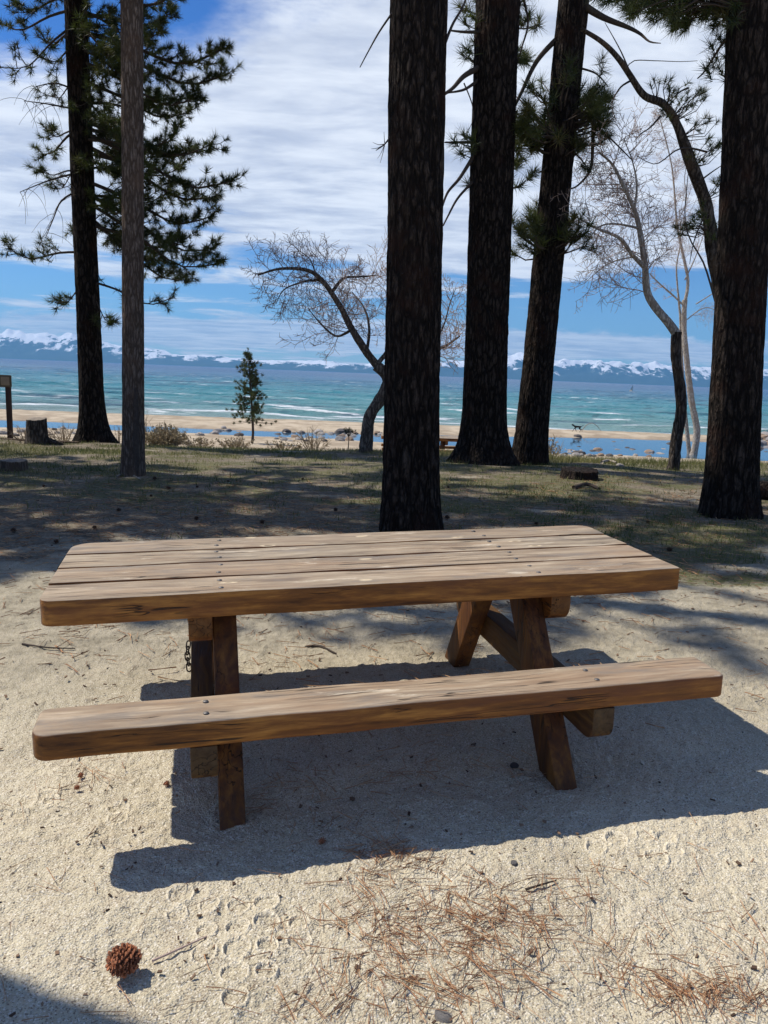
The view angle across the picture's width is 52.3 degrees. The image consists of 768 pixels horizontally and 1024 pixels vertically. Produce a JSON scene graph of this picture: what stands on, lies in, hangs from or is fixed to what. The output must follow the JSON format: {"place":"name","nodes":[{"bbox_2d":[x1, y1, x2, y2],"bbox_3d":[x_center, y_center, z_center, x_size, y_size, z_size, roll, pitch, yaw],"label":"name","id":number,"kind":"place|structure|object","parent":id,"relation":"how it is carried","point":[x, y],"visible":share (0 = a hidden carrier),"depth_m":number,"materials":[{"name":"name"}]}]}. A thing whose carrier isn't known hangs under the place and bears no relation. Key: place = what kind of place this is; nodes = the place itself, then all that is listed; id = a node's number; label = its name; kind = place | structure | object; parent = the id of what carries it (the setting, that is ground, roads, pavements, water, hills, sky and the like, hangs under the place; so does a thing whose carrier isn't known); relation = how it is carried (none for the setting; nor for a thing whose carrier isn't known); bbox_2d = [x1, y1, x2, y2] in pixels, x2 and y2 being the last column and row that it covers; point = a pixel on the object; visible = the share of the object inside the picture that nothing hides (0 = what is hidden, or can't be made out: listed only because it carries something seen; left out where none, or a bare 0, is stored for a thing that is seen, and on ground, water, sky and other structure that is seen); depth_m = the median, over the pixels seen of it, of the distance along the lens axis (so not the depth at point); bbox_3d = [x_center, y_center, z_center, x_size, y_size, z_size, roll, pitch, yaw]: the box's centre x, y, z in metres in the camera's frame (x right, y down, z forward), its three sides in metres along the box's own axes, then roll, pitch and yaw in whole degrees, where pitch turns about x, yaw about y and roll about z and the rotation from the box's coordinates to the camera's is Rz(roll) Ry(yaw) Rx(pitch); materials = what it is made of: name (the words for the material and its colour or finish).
{"place":"outdoors","nodes":[
{"label":"outdoors","id":0,"kind":"place"},
{"bbox_2d":[0,409,767,1023],"bbox_3d":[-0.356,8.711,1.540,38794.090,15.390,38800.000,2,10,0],"label":"ground","id":1,"kind":"structure","parent":0,"point":[702,751],"depth_m":2.85,"materials":[{"name":"beige sand"}]},
{"bbox_2d":[0,375,12,437],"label":"sign post","id":2,"kind":"object","parent":1,"relation":"on","point":[6,381],"visible":0.73,"depth_m":15.67,"materials":[{"name":"brown wood"}]},
{"bbox_2d":[0,459,27,470],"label":"tree stump","id":3,"kind":"object","parent":1,"relation":"on","point":[12,464],"visible":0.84,"depth_m":11.27,"materials":[{"name":"brown wood"}]},
{"bbox_2d":[2,423,25,441],"bbox_3d":[-7.094,-1.589,15.380,0.803,0.414,0.735,2,10,0],"label":"shrub","id":4,"kind":"object","parent":1,"relation":"on","point":[18,433],"visible":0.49,"depth_m":15.43,"materials":[{"name":"plant"}]},
{"bbox_2d":[24,417,65,444],"bbox_3d":[-6.543,-1.537,15.067,0.783,0.561,0.484,2,10,0],"label":"tree stump","id":5,"kind":"object","parent":1,"relation":"on","point":[36,431],"visible":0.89,"depth_m":14.93,"materials":[{"name":"brown wood"}]},
{"bbox_2d":[22,643,74,648],"bbox_3d":[-1.853,0.743,4.296,0.320,0.018,0.038,4,10,10],"label":"stick","id":6,"kind":"object","parent":1,"relation":"on","point":[45,646],"visible":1,"depth_m":4.28,"materials":[{"name":"wood"}]},
{"bbox_2d":[48,422,76,440],"bbox_3d":[-7.532,-1.888,18.516,1.237,0.580,1.070,2,10,0],"label":"shrub","id":7,"kind":"object","parent":1,"relation":"on","point":[63,436],"visible":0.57,"depth_m":18.49,"materials":[{"name":"brown plant"}]},
{"bbox_2d":[111,425,121,441],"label":"shrub","id":8,"kind":"object","parent":1,"relation":"on","point":[119,433],"visible":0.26,"depth_m":18.50,"materials":[{"name":"brown plant"}]},
{"bbox_2d":[105,942,141,978],"bbox_3d":[-0.681,1.161,2.026,0.078,0.083,0.081,29,1,-44],"label":"pine cone","id":9,"kind":"object","parent":1,"relation":"on","point":[123,959],"visible":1,"depth_m":2.01,"materials":[{"name":"brown plant"}]},
{"bbox_2d":[0,0,248,442],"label":"pine tree","id":10,"kind":"object","parent":1,"relation":"on","point":[76,34],"visible":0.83,"depth_m":15.18,"materials":[{"name":"green plant"}]},
{"bbox_2d":[120,0,145,476],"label":"pine tree","id":11,"kind":"object","parent":1,"relation":"on","point":[132,462],"visible":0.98,"depth_m":10.40,"materials":[{"name":"grey plant"}]},
{"bbox_2d":[145,414,157,444],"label":"shrub","id":12,"kind":"object","parent":1,"relation":"on","point":[146,423],"visible":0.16,"depth_m":18.49,"materials":[{"name":"brown plant"}]},
{"bbox_2d":[163,780,169,786],"bbox_3d":[-0.817,1.020,2.936,0.024,0.024,0.024,4,14,10],"label":"pine cone","id":13,"kind":"object","parent":1,"relation":"on","point":[166,783],"visible":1,"depth_m":2.93,"materials":[{"name":"brown plant"}]},
{"bbox_2d":[145,422,190,446],"bbox_3d":[-5.198,-1.819,18.463,1.256,0.696,1.200,-7,14,-42],"label":"shrub","id":14,"kind":"object","parent":1,"relation":"on","point":[165,436],"visible":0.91,"depth_m":18.26,"materials":[{"name":"beige plant"}]},
{"bbox_2d":[152,935,206,961],"bbox_3d":[-0.549,1.185,2.124,0.165,0.013,0.011,-5,13,-37],"label":"stick","id":15,"kind":"object","parent":1,"relation":"on","point":[170,952],"visible":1,"depth_m":2.11,"materials":[{"name":"grey wood"}]},
{"bbox_2d":[183,433,216,447],"bbox_3d":[-4.361,-1.677,18.507,0.896,0.420,0.719,1,10,-8],"label":"shrub","id":16,"kind":"object","parent":1,"relation":"on","point":[199,443],"visible":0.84,"depth_m":18.45,"materials":[{"name":"beige plant"}]},
{"bbox_2d":[216,432,254,448],"bbox_3d":[-3.510,-1.664,18.535,0.905,0.479,0.624,-7,14,-43],"label":"shrub","id":17,"kind":"object","parent":1,"relation":"on","point":[235,444],"visible":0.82,"depth_m":18.47,"materials":[{"name":"beige plant"}]},
{"bbox_2d":[225,347,277,442],"bbox_3d":[-5.739,-5.105,34.269,1.952,4.194,2.094,-6,13,-41],"label":"young pine tree","id":18,"kind":"object","parent":1,"relation":"on","point":[253,381],"visible":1,"depth_m":34.10,"materials":[{"name":"green plant"}]},
{"bbox_2d":[265,438,303,450],"bbox_3d":[-2.322,-1.579,18.536,0.890,0.362,0.859,-4,12,-31],"label":"shrub","id":19,"kind":"object","parent":1,"relation":"on","point":[283,446],"visible":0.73,"depth_m":18.50,"materials":[{"name":"beige plant"}]},
{"bbox_2d":[292,425,336,450],"bbox_3d":[-1.652,-1.738,18.490,1.070,0.679,0.943,2,10,0],"label":"shrub","id":20,"kind":"object","parent":1,"relation":"on","point":[308,443],"visible":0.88,"depth_m":18.50,"materials":[{"name":"beige plant"}]},
{"bbox_2d":[305,645,336,653],"bbox_3d":[-0.344,0.759,4.332,0.208,0.023,0.049,7,11,26],"label":"stick","id":21,"kind":"object","parent":1,"relation":"on","point":[323,647],"visible":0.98,"depth_m":4.34,"materials":[{"name":"brown wood"}]},
{"bbox_2d":[318,836,325,844],"bbox_3d":[-0.206,1.096,2.601,0.024,0.023,0.024,-7,13,-42],"label":"pine cone","id":22,"kind":"object","parent":1,"relation":"on","point":[321,840],"visible":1,"depth_m":2.60,"materials":[{"name":"brown plant"}]},
{"bbox_2d":[334,428,346,433],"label":"rock","id":23,"kind":"object","parent":1,"relation":"on","point":[340,430],"visible":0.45,"depth_m":43.82,"materials":[{"name":"grey stone"}]},
{"bbox_2d":[343,427,356,449],"bbox_3d":[-0.685,-1.456,15.572,0.317,0.507,0.329,2,10,0],"label":"sapling","id":24,"kind":"object","parent":1,"relation":"on","point":[347,431],"visible":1,"depth_m":15.56,"materials":[{"name":"green plant"}]},
{"bbox_2d":[239,229,466,452],"bbox_3d":[-0.387,-3.215,15.042,4.630,4.416,2.498,2,10,0],"label":"bare tree","id":25,"kind":"object","parent":1,"relation":"on","point":[376,405],"visible":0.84,"depth_m":14.77,"materials":[{"name":"brown plant"}]},
{"bbox_2d":[32,525,722,830],"bbox_3d":[-0.079,0.566,3.412,2.474,0.793,1.568,-2,11,-13],"label":"picnic table","id":26,"kind":"object","parent":1,"relation":"on","point":[209,589],"visible":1,"depth_m":2.92,"materials":[{"name":"brown wood"}]},
{"bbox_2d":[0,644,767,1023],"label":"fallen needles","id":27,"kind":"object","parent":1,"relation":"on","point":[676,986],"visible":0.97,"depth_m":2.16,"materials":[{"name":"brown plant"}]},
{"bbox_2d":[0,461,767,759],"bbox_3d":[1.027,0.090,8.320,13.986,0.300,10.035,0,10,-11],"label":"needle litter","id":28,"kind":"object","parent":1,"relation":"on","point":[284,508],"visible":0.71,"depth_m":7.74,"materials":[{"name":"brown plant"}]},
{"bbox_2d":[0,478,767,1023],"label":"ground debris","id":29,"kind":"object","parent":1,"relation":"on","point":[352,798],"visible":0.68,"depth_m":2.62,"materials":[{"name":"brown plant"}]},
{"bbox_2d":[360,0,465,531],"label":"pine tree","id":30,"kind":"object","parent":1,"relation":"on","point":[419,35],"visible":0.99,"depth_m":7.05,"materials":[{"name":"brown plant"}]},
{"bbox_2d":[381,434,457,452],"bbox_3d":[1.133,-1.913,23.721,2.474,0.793,1.568,2,10,-1],"label":"picnic table","id":31,"kind":"object","parent":1,"relation":"on","point":[444,440],"visible":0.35,"depth_m":23.36,"materials":[{"name":"brown wood"}]},
{"bbox_2d":[434,1008,451,1023],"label":"rock","id":32,"kind":"object","parent":1,"relation":"on","point":[440,1016],"visible":0.98,"depth_m":1.91,"materials":[{"name":"stone"}]},
{"bbox_2d":[443,0,552,465],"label":"pine tree","id":33,"kind":"object","parent":1,"relation":"on","point":[493,163],"visible":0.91,"depth_m":12.76,"materials":[{"name":"brown plant"}]},
{"bbox_2d":[510,860,517,866],"bbox_3d":[0.419,1.131,2.514,0.024,0.015,0.028,5,10,15],"label":"rock","id":34,"kind":"object","parent":1,"relation":"on","point":[514,863],"visible":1,"depth_m":2.51,"materials":[{"name":"grey stone"}]},
{"bbox_2d":[510,762,518,768],"bbox_3d":[0.522,1.014,3.123,0.034,0.020,0.042,-7,3,-17],"label":"rock","id":35,"kind":"object","parent":1,"relation":"on","point":[514,765],"visible":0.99,"depth_m":3.11,"materials":[{"name":"grey stone"}]},
{"bbox_2d":[525,880,556,890],"bbox_3d":[0.484,1.149,2.405,0.112,0.012,0.009,-2,11,-22],"label":"stick","id":36,"kind":"object","parent":1,"relation":"on","point":[532,887],"visible":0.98,"depth_m":2.40,"materials":[{"name":"brown wood"}]},
{"bbox_2d":[548,434,565,456],"bbox_3d":[3.943,-1.512,18.469,0.788,0.674,0.740,2,10,0],"label":"shrub","id":37,"kind":"object","parent":1,"relation":"on","point":[551,447],"visible":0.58,"depth_m":18.42,"materials":[{"name":"brown plant"}]},
{"bbox_2d":[571,450,585,454],"bbox_3d":[9.105,-2.717,36.556,0.667,0.335,0.538,8,6,26],"label":"rock","id":38,"kind":"object","parent":1,"relation":"on","point":[583,452],"visible":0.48,"depth_m":36.36,"materials":[{"name":"grey stone"}]},
{"bbox_2d":[559,466,598,480],"bbox_3d":[2.951,-0.563,11.818,0.584,0.207,0.575,2,10,0],"label":"tree stump","id":39,"kind":"object","parent":1,"relation":"on","point":[581,473],"visible":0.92,"depth_m":11.62,"materials":[{"name":"brown wood"}]},
{"bbox_2d":[572,482,598,489],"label":"fallen branch","id":40,"kind":"object","parent":1,"relation":"on","point":[580,485],"visible":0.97,"depth_m":10.80,"materials":[{"name":"brown wood"}]},
{"bbox_2d":[511,0,660,464],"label":"pine tree","id":41,"kind":"object","parent":1,"relation":"on","point":[568,112],"visible":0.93,"depth_m":13.25,"materials":[{"name":"brown plant"}]},
{"bbox_2d":[600,459,616,463],"bbox_3d":[4.263,-0.957,14.768,0.246,0.082,0.699,7,11,25],"label":"driftwood","id":42,"kind":"object","parent":1,"relation":"on","point":[606,460],"visible":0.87,"depth_m":14.82,"materials":[{"name":"grey wood"}]},
{"bbox_2d":[550,95,713,470],"bbox_3d":[4.227,-3.859,13.652,2.786,6.504,2.455,5,10,13],"label":"bare tree","id":43,"kind":"object","parent":1,"relation":"on","point":[675,447],"visible":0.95,"depth_m":13.58,"materials":[{"name":"brown plant"}]},
{"bbox_2d":[580,23,721,298],"bbox_3d":[4.389,-3.736,12.188,3.137,6.815,1.571,-6,13,-38],"label":"bent pine tree","id":44,"kind":"object","parent":1,"relation":"on","point":[707,227],"visible":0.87,"depth_m":11.99,"materials":[{"name":"brown plant"}]},
{"bbox_2d":[586,0,767,520],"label":"pine tree","id":45,"kind":"object","parent":1,"relation":"on","point":[731,489],"visible":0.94,"depth_m":8.24,"materials":[{"name":"brown plant"}]},
{"bbox_2d":[649,91,767,454],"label":"bare tree","id":46,"kind":"object","parent":1,"relation":"on","point":[694,447],"visible":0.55,"depth_m":37.98,"materials":[{"name":"grey plant"}]},
{"bbox_2d":[760,481,767,499],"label":"fallen log","id":47,"kind":"object","parent":1,"relation":"on","point":[764,488],"visible":0.35,"depth_m":10.18,"materials":[{"name":"brown wood"}]},
{"bbox_2d":[0,358,767,434],"bbox_3d":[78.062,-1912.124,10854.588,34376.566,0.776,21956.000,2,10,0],"label":"lake","id":48,"kind":"structure","parent":0,"point":[47,385],"depth_m":106.22,"materials":[{"name":"liquid"}]},
{"bbox_2d":[0,436,767,585],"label":"grass","id":49,"kind":"structure","parent":0,"point":[590,459],"depth_m":11.36,"materials":[{"name":"green plant"}]},
{"bbox_2d":[0,329,767,389],"bbox_3d":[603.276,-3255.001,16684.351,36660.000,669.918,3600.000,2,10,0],"label":"hills","id":50,"kind":"structure","parent":0,"point":[16,344],"depth_m":16221.06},
{"bbox_2d":[0,420,767,460],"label":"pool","id":51,"kind":"structure","parent":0,"point":[609,446],"depth_m":42.07,"materials":[{"name":"blue liquid"}]},
{"bbox_2d":[335,436,344,440],"bbox_3d":[-2.130,-3.507,38.081,0.620,0.368,0.467,13,5,31],"label":"rock","id":52,"kind":"object","parent":51,"relation":"on","point":[339,438],"visible":0.71,"depth_m":37.93,"materials":[{"name":"grey stone"}]},
{"bbox_2d":[0,0,767,369],"label":"sky","id":53,"kind":"structure","parent":0,"point":[305,121],"materials":[{"name":"blue"}]}
]}

